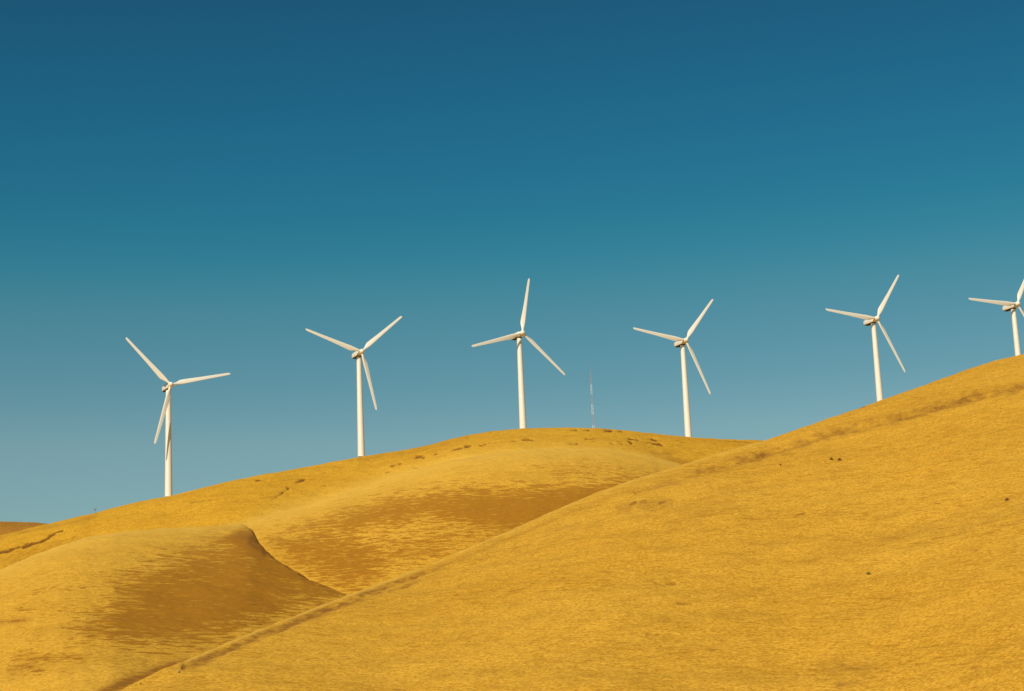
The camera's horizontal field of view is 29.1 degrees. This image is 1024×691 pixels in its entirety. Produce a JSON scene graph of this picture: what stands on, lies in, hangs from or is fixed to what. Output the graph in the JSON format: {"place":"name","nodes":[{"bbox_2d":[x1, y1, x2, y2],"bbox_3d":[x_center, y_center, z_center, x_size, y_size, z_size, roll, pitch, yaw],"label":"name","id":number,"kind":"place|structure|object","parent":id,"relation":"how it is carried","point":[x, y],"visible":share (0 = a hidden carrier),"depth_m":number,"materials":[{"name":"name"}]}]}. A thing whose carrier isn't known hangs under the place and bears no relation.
{"place":"outdoors","nodes":[
{"label":"outdoors","id":0,"kind":"place"},
{"bbox_2d":[0,521,45,534],"bbox_3d":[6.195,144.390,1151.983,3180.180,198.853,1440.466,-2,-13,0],"label":"hill","id":1,"kind":"structure","parent":0,"point":[7,527],"depth_m":1092.97,"materials":[{"name":"brown plant"}]},
{"bbox_2d":[0,449,680,690],"bbox_3d":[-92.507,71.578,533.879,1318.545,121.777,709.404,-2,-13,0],"label":"hills","id":2,"kind":"structure","parent":0,"point":[118,611],"depth_m":492.88,"materials":[{"name":"yellow plant"}]},
{"bbox_2d":[0,427,764,569],"bbox_3d":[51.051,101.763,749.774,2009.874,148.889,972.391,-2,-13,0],"label":"turbine ridge","id":3,"kind":"structure","parent":0,"point":[247,499],"depth_m":685.12,"materials":[{"name":"yellow plant"}]},
{"bbox_2d":[126,337,229,496],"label":"wind turbine","id":4,"kind":"object","parent":3,"relation":"on","point":[167,387],"visible":0.98,"depth_m":716.19,"materials":[{"name":"white paint"}]},
{"bbox_2d":[306,316,401,456],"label":"wind turbine","id":5,"kind":"object","parent":3,"relation":"on","point":[357,354],"visible":0.98,"depth_m":749.98,"materials":[{"name":"white paint"}]},
{"bbox_2d":[472,278,564,427],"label":"wind turbine","id":6,"kind":"object","parent":3,"relation":"on","point":[518,336],"visible":0.93,"depth_m":761.30,"materials":[{"name":"white paint"}]},
{"bbox_2d":[590,373,594,427],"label":"lattice mast","id":7,"kind":"object","parent":3,"relation":"on","point":[591,401],"visible":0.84,"depth_m":1257.50,"materials":[{"name":"grey metal"}]},
{"bbox_2d":[633,299,712,436],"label":"wind turbine","id":8,"kind":"object","parent":3,"relation":"on","point":[680,342],"visible":0.91,"depth_m":778.16,"materials":[{"name":"white paint"}]},
{"bbox_2d":[0,0,1023,523],"label":"sky","id":9,"kind":"structure","parent":0,"point":[205,185],"materials":[{"name":"blue"}]},
{"bbox_2d":[121,354,1023,690],"bbox_3d":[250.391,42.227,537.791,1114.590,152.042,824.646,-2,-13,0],"label":"hill","id":10,"kind":"structure","parent":0,"point":[745,568],"depth_m":390.44,"materials":[{"name":"yellow plant"}]},
{"bbox_2d":[826,275,904,400],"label":"wind turbine","id":11,"kind":"object","parent":10,"relation":"on","point":[870,320],"visible":0.91,"depth_m":764.67,"materials":[{"name":"white paint"}]},
{"bbox_2d":[969,280,1023,355],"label":"wind turbine","id":12,"kind":"object","parent":10,"relation":"on","point":[1010,306],"visible":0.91,"depth_m":767.33,"materials":[{"name":"white paint"}]}
]}

